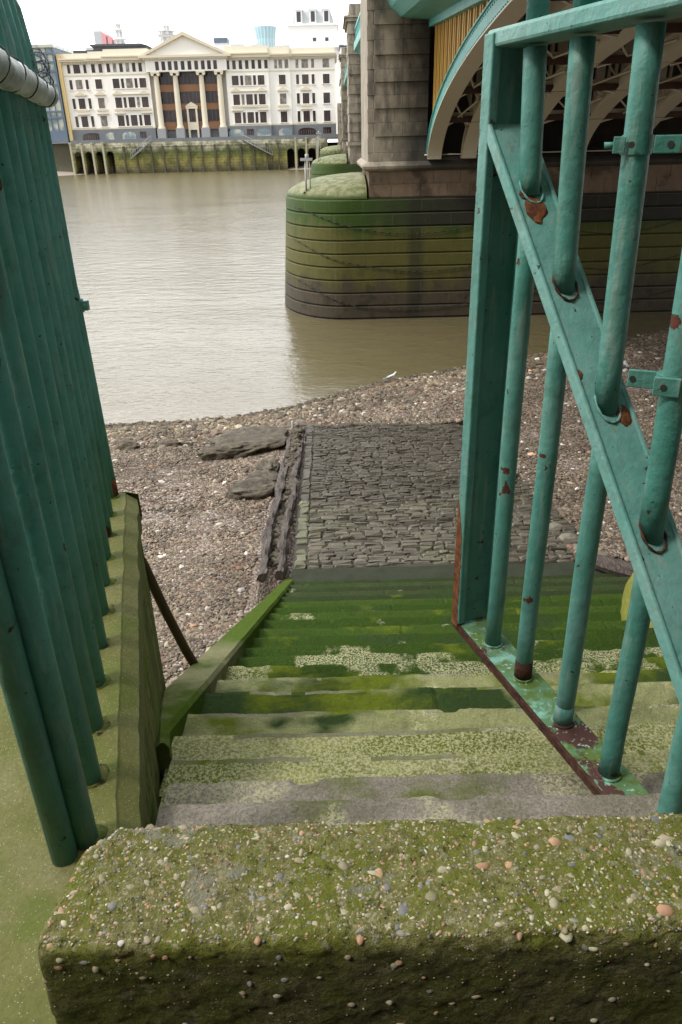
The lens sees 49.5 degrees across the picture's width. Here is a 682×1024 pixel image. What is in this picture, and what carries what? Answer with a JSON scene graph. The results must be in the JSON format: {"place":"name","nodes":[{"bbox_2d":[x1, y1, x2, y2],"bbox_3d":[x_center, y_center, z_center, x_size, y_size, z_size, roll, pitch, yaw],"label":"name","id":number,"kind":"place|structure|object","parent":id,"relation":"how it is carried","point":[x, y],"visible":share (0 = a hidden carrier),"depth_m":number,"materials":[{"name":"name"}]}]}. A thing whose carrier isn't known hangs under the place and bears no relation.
{"place":"outdoors","nodes":[
{"label":"outdoors","id":0,"kind":"place"},
{"bbox_2d":[113,15,125,43],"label":"church spire","id":1,"kind":"structure","parent":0,"point":[119,38],"depth_m":419.69,"materials":[{"name":"white stone"}]},
{"bbox_2d":[157,20,175,42],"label":"church spire","id":2,"kind":"structure","parent":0,"point":[166,32],"depth_m":418.73,"materials":[{"name":"white stone"}]},
{"bbox_2d":[57,165,310,175],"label":"foreshore","id":3,"kind":"structure","parent":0,"point":[59,173],"depth_m":161.93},
{"bbox_2d":[17,0,359,141],"label":"sky","id":4,"kind":"structure","parent":0,"point":[68,24],"materials":[{"name":"white"}]},
{"bbox_2d":[58,169,671,423],"bbox_3d":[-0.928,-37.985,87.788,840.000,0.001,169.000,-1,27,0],"label":"river water","id":5,"kind":"structure","parent":0,"point":[180,280],"depth_m":25.82,"materials":[{"name":"beige liquid"}]},
{"bbox_2d":[52,134,337,174],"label":"quay wall","id":6,"kind":"structure","parent":5,"relation":"in","point":[202,154],"depth_m":159.98,"materials":[{"name":"stone"}]},
{"bbox_2d":[285,0,681,319],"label":"road bridge","id":7,"kind":"structure","parent":5,"relation":"in","point":[401,156],"depth_m":23.91,"materials":[{"name":"stone"}]},
{"bbox_2d":[300,154,311,193],"bbox_3d":[-1.135,-11.223,24.566,0.400,1.200,0.180,-1,27,0],"label":"marker post","id":8,"kind":"object","parent":7,"relation":"on","point":[306,158],"visible":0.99,"depth_m":24.46,"materials":[{"name":"metal"}]},
{"bbox_2d":[316,131,320,160],"bbox_3d":[-1.699,-28.177,57.003,0.400,2.120,0.180,-1,27,0],"label":"marker post","id":9,"kind":"object","parent":7,"relation":"on","point":[318,147],"visible":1,"depth_m":57.06,"materials":[{"name":"metal"}]},
{"bbox_2d":[292,276,674,309],"bbox_3d":[4.987,-7.413,25.008,13.637,0.943,1.402,2,27,6],"label":"mooring chain","id":10,"kind":"object","parent":7,"relation":"attached to","point":[436,307],"visible":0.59,"depth_m":25.06,"materials":[{"name":"metal"}]},
{"bbox_2d":[293,238,678,271],"bbox_3d":[4.982,-8.531,24.537,13.591,1.069,1.414,2,27,6],"label":"mooring chain","id":11,"kind":"object","parent":7,"relation":"attached to","point":[444,269],"visible":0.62,"depth_m":24.59,"materials":[{"name":"metal"}]},
{"bbox_2d":[293,206,680,233],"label":"mooring chain","id":12,"kind":"object","parent":7,"relation":"attached to","point":[454,229],"visible":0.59,"depth_m":24.14,"materials":[{"name":"metal"}]},
{"bbox_2d":[109,330,681,683],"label":"foreshore","id":13,"kind":"structure","parent":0,"point":[258,591],"depth_m":10.86,"materials":[{"name":"gravel"}]},
{"bbox_2d":[0,492,165,1023],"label":"retaining wall","id":14,"kind":"structure","parent":13,"relation":"on","point":[34,880],"depth_m":1.81,"materials":[{"name":"green concrete"}]},
{"bbox_2d":[0,0,118,866],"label":"iron railings","id":15,"kind":"object","parent":14,"relation":"on","point":[58,489],"visible":0.94,"depth_m":1.69,"materials":[{"name":"teal metal"}]},
{"bbox_2d":[144,556,197,665],"bbox_3d":[-0.898,0.522,3.672,0.120,1.090,0.394,13,30,26],"label":"wooden post","id":16,"kind":"object","parent":14,"relation":"attached to","point":[170,621],"visible":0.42,"depth_m":3.74,"materials":[{"name":"wood"}]},
{"bbox_2d":[114,440,139,450],"bbox_3d":[-4.159,-1.254,14.491,0.415,0.288,0.421,15,31,29],"label":"beach rock","id":17,"kind":"object","parent":13,"relation":"on","point":[126,445],"visible":0.64,"depth_m":14.38,"materials":[{"name":"grey stone"}]},
{"bbox_2d":[151,440,192,447],"bbox_3d":[-3.346,-1.298,14.544,0.869,0.209,0.294,-1,27,0],"label":"beach rock","id":18,"kind":"object","parent":13,"relation":"on","point":[168,443],"visible":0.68,"depth_m":14.47,"materials":[{"name":"grey stone"}]},
{"bbox_2d":[197,442,257,460],"bbox_3d":[-2.074,-1.154,13.954,1.295,0.265,0.430,-11,28,-19],"label":"rock slab","id":19,"kind":"object","parent":13,"relation":"on","point":[224,451],"visible":0.81,"depth_m":13.78,"materials":[{"name":"grey stone"}]},
{"bbox_2d":[210,426,288,458],"bbox_3d":[-1.791,-1.320,14.430,1.593,0.352,1.436,-1,27,0],"label":"rock slab","id":20,"kind":"object","parent":13,"relation":"on","point":[266,438],"visible":0.71,"depth_m":14.31,"materials":[{"name":"grey stone"}]},
{"bbox_2d":[224,477,275,500],"bbox_3d":[-1.405,-0.328,11.846,0.939,0.304,0.611,-1,27,0],"label":"rock slab","id":21,"kind":"object","parent":13,"relation":"on","point":[257,488],"visible":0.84,"depth_m":11.71,"materials":[{"name":"grey stone"}]},
{"bbox_2d":[244,470,278,481],"bbox_3d":[-1.301,-0.514,12.363,0.626,0.277,0.572,-1,27,0],"label":"rock slab","id":22,"kind":"object","parent":13,"relation":"on","point":[272,476],"visible":0.32,"depth_m":12.31,"materials":[{"name":"grey stone"}]},
{"bbox_2d":[255,456,279,472],"bbox_3d":[-1.268,-0.734,12.870,0.432,0.278,0.715,-1,27,0],"label":"rock slab","id":23,"kind":"object","parent":13,"relation":"on","point":[271,463],"visible":0.54,"depth_m":12.80,"materials":[{"name":"grey stone"}]},
{"bbox_2d":[256,421,304,582],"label":"timber beams","id":24,"kind":"object","parent":13,"relation":"on","point":[275,533],"visible":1,"depth_m":10.40,"materials":[{"name":"wood"}]},
{"bbox_2d":[105,328,681,687],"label":"shingle","id":25,"kind":"object","parent":13,"relation":"on","point":[328,410],"visible":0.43,"depth_m":12.89,"materials":[{"name":"gravel"}]},
{"bbox_2d":[155,562,681,827],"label":"stone stairs","id":26,"kind":"structure","parent":13,"relation":"on","point":[335,696],"depth_m":3.07,"materials":[{"name":"green stone"}]},
{"bbox_2d":[451,0,681,813],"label":"iron gate","id":27,"kind":"structure","parent":26,"relation":"on","point":[526,228],"depth_m":1.85,"materials":[{"name":"teal metal"}]},
{"bbox_2d":[595,554,633,576],"bbox_3d":[3.405,0.686,8.313,1.311,0.344,0.299,20,34,36],"label":"timber baulk","id":28,"kind":"object","parent":26,"relation":"on","point":[617,567],"visible":0.37,"depth_m":8.46,"materials":[{"name":"wood"}]},
{"bbox_2d":[620,572,652,627],"bbox_3d":[2.802,0.775,5.392,1.409,1.060,1.442,-1,27,0],"label":"mossy boulder","id":29,"kind":"object","parent":26,"relation":"on","point":[626,599],"visible":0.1,"depth_m":5.55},
{"bbox_2d":[292,422,578,568],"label":"slipway","id":30,"kind":"structure","parent":13,"relation":"on","point":[373,458],"depth_m":10.97,"materials":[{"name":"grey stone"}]},
{"bbox_2d":[549,522,563,530],"bbox_3d":[2.857,0.204,9.877,0.262,0.103,0.206,-1,27,0],"label":"flagstone","id":31,"kind":"object","parent":30,"relation":"on","point":[554,526],"visible":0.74,"depth_m":9.81,"materials":[{"name":"grey stone"}]},
{"bbox_2d":[557,533,577,539],"bbox_3d":[2.937,0.336,9.550,0.273,0.108,0.226,-1,27,0],"label":"flagstone","id":32,"kind":"object","parent":30,"relation":"on","point":[567,536],"visible":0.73,"depth_m":9.51,"materials":[{"name":"grey stone"}]},
{"label":"city ground","id":33,"kind":"structure","parent":0,"visible":0},
{"bbox_2d":[32,44,72,142],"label":"glass office","id":34,"kind":"structure","parent":33,"relation":"on","point":[57,122],"depth_m":160.11,"materials":[{"name":"blue glass"}]},
{"bbox_2d":[86,31,114,49],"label":"tower block","id":35,"kind":"structure","parent":33,"relation":"on","point":[100,37],"depth_m":437.41,"materials":[{"name":"white"}]},
{"bbox_2d":[56,31,336,140],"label":"riverside office","id":36,"kind":"structure","parent":33,"relation":"on","point":[181,84],"depth_m":159.73,"materials":[{"name":"white paint"}]},
{"bbox_2d":[68,80,73,90],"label":"window","id":37,"kind":"structure","parent":36,"relation":"in","point":[70,81],"depth_m":159.35,"materials":[{"name":"brown glass"}]},
{"bbox_2d":[71,98,76,109],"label":"window","id":38,"kind":"structure","parent":36,"relation":"in","point":[73,99],"depth_m":160.90,"materials":[{"name":"brown glass"}]},
{"bbox_2d":[72,64,80,73],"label":"window","id":39,"kind":"structure","parent":36,"relation":"in","point":[76,67],"depth_m":157.94,"materials":[{"name":"brown glass"}]},
{"bbox_2d":[74,116,79,127],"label":"window","id":40,"kind":"structure","parent":36,"relation":"in","point":[76,117],"depth_m":162.44,"materials":[{"name":"brown glass"}]},
{"bbox_2d":[75,79,83,89],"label":"window","id":41,"kind":"structure","parent":36,"relation":"in","point":[78,82],"depth_m":159.30,"materials":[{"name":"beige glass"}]},
{"bbox_2d":[78,98,86,109],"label":"window","id":42,"kind":"structure","parent":36,"relation":"in","point":[81,101],"depth_m":160.94,"materials":[{"name":"brown glass"}]},
{"bbox_2d":[80,116,89,127],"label":"window","id":43,"kind":"structure","parent":36,"relation":"in","point":[84,119],"depth_m":162.48,"materials":[{"name":"brown glass"}]},
{"bbox_2d":[85,79,89,89],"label":"window","id":44,"kind":"structure","parent":36,"relation":"in","point":[86,80],"depth_m":159.30,"materials":[{"name":"brown glass"}]},
{"bbox_2d":[87,98,92,109],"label":"window","id":45,"kind":"structure","parent":36,"relation":"in","point":[89,99],"depth_m":160.94,"materials":[{"name":"brown glass"}]},
{"bbox_2d":[83,133,99,139],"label":"arched window","id":46,"kind":"structure","parent":36,"relation":"in","point":[89,136],"depth_m":163.63,"materials":[{"name":"brown glass"}]},
{"bbox_2d":[90,116,95,127],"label":"window","id":47,"kind":"structure","parent":36,"relation":"in","point":[91,117],"depth_m":162.50,"materials":[{"name":"brown glass"}]},
{"bbox_2d":[90,64,95,72],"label":"window","id":48,"kind":"structure","parent":36,"relation":"in","point":[93,70],"depth_m":157.63,"materials":[{"name":"white glass"}]},
{"bbox_2d":[94,79,103,89],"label":"window","id":49,"kind":"structure","parent":36,"relation":"in","point":[98,82],"depth_m":158.98,"materials":[{"name":"grey glass"}]},
{"bbox_2d":[97,63,102,72],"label":"window","id":50,"kind":"structure","parent":36,"relation":"in","point":[100,68],"depth_m":157.59,"materials":[{"name":"grey glass"}]},
{"bbox_2d":[97,97,106,108],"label":"window","id":51,"kind":"structure","parent":36,"relation":"in","point":[101,100],"depth_m":160.58,"materials":[{"name":"grey glass"}]},
{"bbox_2d":[100,115,108,126],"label":"window","id":52,"kind":"structure","parent":36,"relation":"in","point":[103,118],"depth_m":162.04,"materials":[{"name":"grey glass"}]},
{"bbox_2d":[106,132,113,139],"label":"arched window","id":53,"kind":"structure","parent":36,"relation":"in","point":[110,136],"depth_m":163.27,"materials":[{"name":"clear glass"}]},
{"bbox_2d":[112,78,120,88],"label":"window","id":54,"kind":"structure","parent":36,"relation":"in","point":[115,81],"depth_m":158.48,"materials":[{"name":"brown glass"}]},
{"bbox_2d":[114,97,123,108],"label":"window","id":55,"kind":"structure","parent":36,"relation":"in","point":[118,100],"depth_m":160.13,"materials":[{"name":"grey glass"}]},
{"bbox_2d":[117,115,125,126],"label":"window","id":56,"kind":"structure","parent":36,"relation":"in","point":[120,118],"depth_m":161.65,"materials":[{"name":"grey glass"}]},
{"bbox_2d":[120,78,125,88],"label":"window","id":57,"kind":"structure","parent":36,"relation":"in","point":[121,79],"depth_m":158.52,"materials":[{"name":"white glass"}]},
{"bbox_2d":[123,97,127,108],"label":"window","id":58,"kind":"structure","parent":36,"relation":"in","point":[124,98],"depth_m":160.11,"materials":[{"name":"white glass"}]},
{"bbox_2d":[125,115,130,126],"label":"window","id":59,"kind":"structure","parent":36,"relation":"in","point":[126,116],"depth_m":161.72,"materials":[{"name":"white glass"}]},
{"bbox_2d":[125,78,133,88],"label":"window","id":60,"kind":"structure","parent":36,"relation":"in","point":[129,81],"depth_m":158.52,"materials":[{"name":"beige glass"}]},
{"bbox_2d":[123,132,135,138],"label":"arched window","id":61,"kind":"structure","parent":36,"relation":"in","point":[127,135],"depth_m":162.83,"materials":[{"name":"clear glass"}]},
{"bbox_2d":[128,96,135,108],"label":"window","id":62,"kind":"structure","parent":36,"relation":"in","point":[131,100],"depth_m":160.11,"materials":[{"name":"grey glass"}]},
{"bbox_2d":[130,114,138,126],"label":"window","id":63,"kind":"structure","parent":36,"relation":"in","point":[133,117],"depth_m":161.69,"materials":[{"name":"grey glass"}]},
{"bbox_2d":[136,96,141,107],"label":"window","id":64,"kind":"structure","parent":36,"relation":"in","point":[137,97],"depth_m":160.15,"materials":[{"name":"grey glass"}]},
{"bbox_2d":[138,114,142,125],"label":"window","id":65,"kind":"structure","parent":36,"relation":"in","point":[139,115],"depth_m":161.63,"materials":[{"name":"white glass"}]},
{"bbox_2d":[139,77,146,88],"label":"window","id":66,"kind":"structure","parent":36,"relation":"in","point":[142,80],"depth_m":158.48,"materials":[{"name":"grey glass"}]},
{"bbox_2d":[141,96,149,107],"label":"window","id":67,"kind":"structure","parent":36,"relation":"in","point":[144,99],"depth_m":160.08,"materials":[{"name":"brown glass"}]},
{"bbox_2d":[143,114,151,125],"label":"window","id":68,"kind":"structure","parent":36,"relation":"in","point":[147,117],"depth_m":161.65,"materials":[{"name":"brown glass"}]},
{"bbox_2d":[231,75,239,85],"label":"window","id":69,"kind":"structure","parent":36,"relation":"in","point":[234,78],"depth_m":158.48,"materials":[{"name":"brown glass"}]},
{"bbox_2d":[232,94,240,105],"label":"window","id":70,"kind":"structure","parent":36,"relation":"in","point":[236,97],"depth_m":160.17,"materials":[{"name":"brown glass"}]},
{"bbox_2d":[229,129,243,136],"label":"arched window","id":71,"kind":"structure","parent":36,"relation":"in","point":[236,132],"depth_m":162.83,"materials":[{"name":"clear glass"}]},
{"bbox_2d":[234,112,241,123],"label":"window","id":72,"kind":"structure","parent":36,"relation":"in","point":[237,115],"depth_m":161.65,"materials":[{"name":"brown glass"}]},
{"bbox_2d":[241,94,245,105],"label":"window","id":73,"kind":"structure","parent":36,"relation":"in","point":[242,95],"depth_m":160.13,"materials":[{"name":"beige glass"}]},
{"bbox_2d":[242,112,246,123],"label":"window","id":74,"kind":"structure","parent":36,"relation":"in","point":[243,113],"depth_m":161.65,"materials":[{"name":"brown glass"}]},
{"bbox_2d":[244,75,252,85],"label":"window","id":75,"kind":"structure","parent":36,"relation":"in","point":[248,78],"depth_m":158.52,"materials":[{"name":"grey glass"}]},
{"bbox_2d":[245,94,253,105],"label":"window","id":76,"kind":"structure","parent":36,"relation":"in","point":[249,97],"depth_m":160.19,"materials":[{"name":"brown glass"}]},
{"bbox_2d":[247,111,254,123],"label":"window","id":77,"kind":"structure","parent":36,"relation":"in","point":[250,115],"depth_m":161.72,"materials":[{"name":"brown glass"}]},
{"bbox_2d":[255,111,259,123],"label":"window","id":78,"kind":"structure","parent":36,"relation":"in","point":[256,112],"depth_m":161.69,"materials":[{"name":"brown glass"}]},
{"bbox_2d":[257,59,261,68],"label":"window","id":79,"kind":"structure","parent":36,"relation":"in","point":[259,62],"depth_m":157.13,"materials":[{"name":"brown glass"}]},
{"bbox_2d":[257,74,265,85],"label":"window","id":80,"kind":"structure","parent":36,"relation":"in","point":[260,78],"depth_m":158.52,"materials":[{"name":"brown glass"}]},
{"bbox_2d":[258,93,266,104],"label":"window","id":81,"kind":"structure","parent":36,"relation":"in","point":[261,96],"depth_m":160.08,"materials":[{"name":"brown glass"}]},
{"bbox_2d":[259,111,266,123],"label":"window","id":82,"kind":"structure","parent":36,"relation":"in","point":[263,114],"depth_m":161.61,"materials":[{"name":"brown glass"}]},
{"bbox_2d":[257,129,270,135],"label":"arched window","id":83,"kind":"structure","parent":36,"relation":"in","point":[262,132],"depth_m":162.83,"materials":[{"name":"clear glass"}]},
{"bbox_2d":[278,74,286,84],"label":"window","id":84,"kind":"structure","parent":36,"relation":"in","point":[281,77],"depth_m":158.95,"materials":[{"name":"brown glass"}]},
{"bbox_2d":[279,93,287,104],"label":"window","id":85,"kind":"structure","parent":36,"relation":"in","point":[282,96],"depth_m":160.54,"materials":[{"name":"grey glass"}]},
{"bbox_2d":[280,111,287,122],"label":"window","id":86,"kind":"structure","parent":36,"relation":"in","point":[283,114],"depth_m":162.08,"materials":[{"name":"brown glass"}]},
{"bbox_2d":[279,128,291,134],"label":"arched window","id":87,"kind":"structure","parent":36,"relation":"in","point":[285,131],"depth_m":163.23,"materials":[{"name":"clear glass"}]},
{"bbox_2d":[284,59,288,67],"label":"window","id":88,"kind":"structure","parent":36,"relation":"in","point":[286,61],"depth_m":157.63,"materials":[{"name":"grey glass"}]},
{"bbox_2d":[296,93,300,104],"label":"window","id":89,"kind":"structure","parent":36,"relation":"in","point":[297,94],"depth_m":160.94,"materials":[{"name":"brown glass"}]},
{"bbox_2d":[297,110,301,122],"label":"window","id":90,"kind":"structure","parent":36,"relation":"in","point":[298,112],"depth_m":162.50,"materials":[{"name":"brown glass"}]},
{"bbox_2d":[301,58,308,67],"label":"window","id":91,"kind":"structure","parent":36,"relation":"in","point":[304,62],"depth_m":158.02,"materials":[{"name":"grey glass"}]},
{"bbox_2d":[301,74,309,84],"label":"window","id":92,"kind":"structure","parent":36,"relation":"in","point":[305,77],"depth_m":159.33,"materials":[{"name":"brown glass"}]},
{"bbox_2d":[302,92,309,103],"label":"window","id":93,"kind":"structure","parent":36,"relation":"in","point":[305,96],"depth_m":160.90,"materials":[{"name":"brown glass"}]},
{"bbox_2d":[303,110,310,122],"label":"window","id":94,"kind":"structure","parent":36,"relation":"in","point":[306,113],"depth_m":162.48,"materials":[{"name":"brown glass"}]},
{"bbox_2d":[298,128,315,134],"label":"arched window","id":95,"kind":"structure","parent":36,"relation":"in","point":[304,131],"depth_m":163.63,"materials":[{"name":"brown glass"}]},
{"bbox_2d":[311,74,315,84],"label":"window","id":96,"kind":"structure","parent":36,"relation":"in","point":[312,75],"depth_m":159.33,"materials":[{"name":"brown glass"}]},
{"bbox_2d":[312,92,315,103],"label":"window","id":97,"kind":"structure","parent":36,"relation":"in","point":[313,93],"depth_m":160.92,"materials":[{"name":"brown glass"}]},
{"bbox_2d":[322,73,329,83],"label":"window","id":98,"kind":"structure","parent":36,"relation":"in","point":[325,76],"depth_m":159.30,"materials":[{"name":"brown glass"}]},
{"bbox_2d":[322,58,329,66],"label":"window","id":99,"kind":"structure","parent":36,"relation":"in","point":[325,61],"depth_m":157.94,"materials":[{"name":"grey glass"}]},
{"bbox_2d":[323,110,330,121],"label":"window","id":100,"kind":"structure","parent":36,"relation":"in","point":[327,113],"depth_m":162.44,"materials":[{"name":"brown glass"}]},
{"bbox_2d":[323,92,330,103],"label":"window","id":101,"kind":"structure","parent":36,"relation":"in","point":[326,95],"depth_m":160.98,"materials":[{"name":"brown glass"}]},
{"bbox_2d":[323,127,330,132],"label":"arched window","id":102,"kind":"structure","parent":36,"relation":"in","point":[325,129],"depth_m":163.53,"materials":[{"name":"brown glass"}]},
{"bbox_2d":[213,37,229,50],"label":"roof plant","id":103,"kind":"object","parent":33,"relation":"on","point":[220,42],"visible":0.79,"depth_m":423.63,"materials":[{"name":"white stone"}]},
{"bbox_2d":[253,25,276,46],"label":"glass tower","id":104,"kind":"structure","parent":33,"relation":"on","point":[265,35],"depth_m":435.33,"materials":[{"name":"blue glass"}]},
{"bbox_2d":[283,8,343,133],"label":"mansard block","id":105,"kind":"structure","parent":33,"relation":"on","point":[312,27],"depth_m":221.53,"materials":[{"name":"white stone"}]},
{"bbox_2d":[311,11,314,21],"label":"dormer window","id":106,"kind":"structure","parent":105,"relation":"in","point":[312,12],"depth_m":220.03,"materials":[{"name":"glass"}]},
{"bbox_2d":[339,45,346,78],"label":"street building","id":107,"kind":"structure","parent":33,"relation":"on","point":[341,47],"depth_m":214.49,"materials":[{"name":"white stone"}]},
{"bbox_3d":[-15.193,4.583,-2.919,37.400,1.700,3.000,-1,27,0],"label":"promenade","id":108,"kind":"object","parent":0,"visible":0},
{"bbox_3d":[-2.714,2.518,0.113,12.450,2.920,4.000,-1,27,0],"label":"promenade parapet","id":109,"kind":"object","parent":108,"relation":"on","visible":0},
{"bbox_2d":[38,812,681,1023],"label":"concrete block","id":110,"kind":"structure","parent":109,"relation":"on","point":[565,919],"depth_m":1.19,"materials":[{"name":"green concrete"}]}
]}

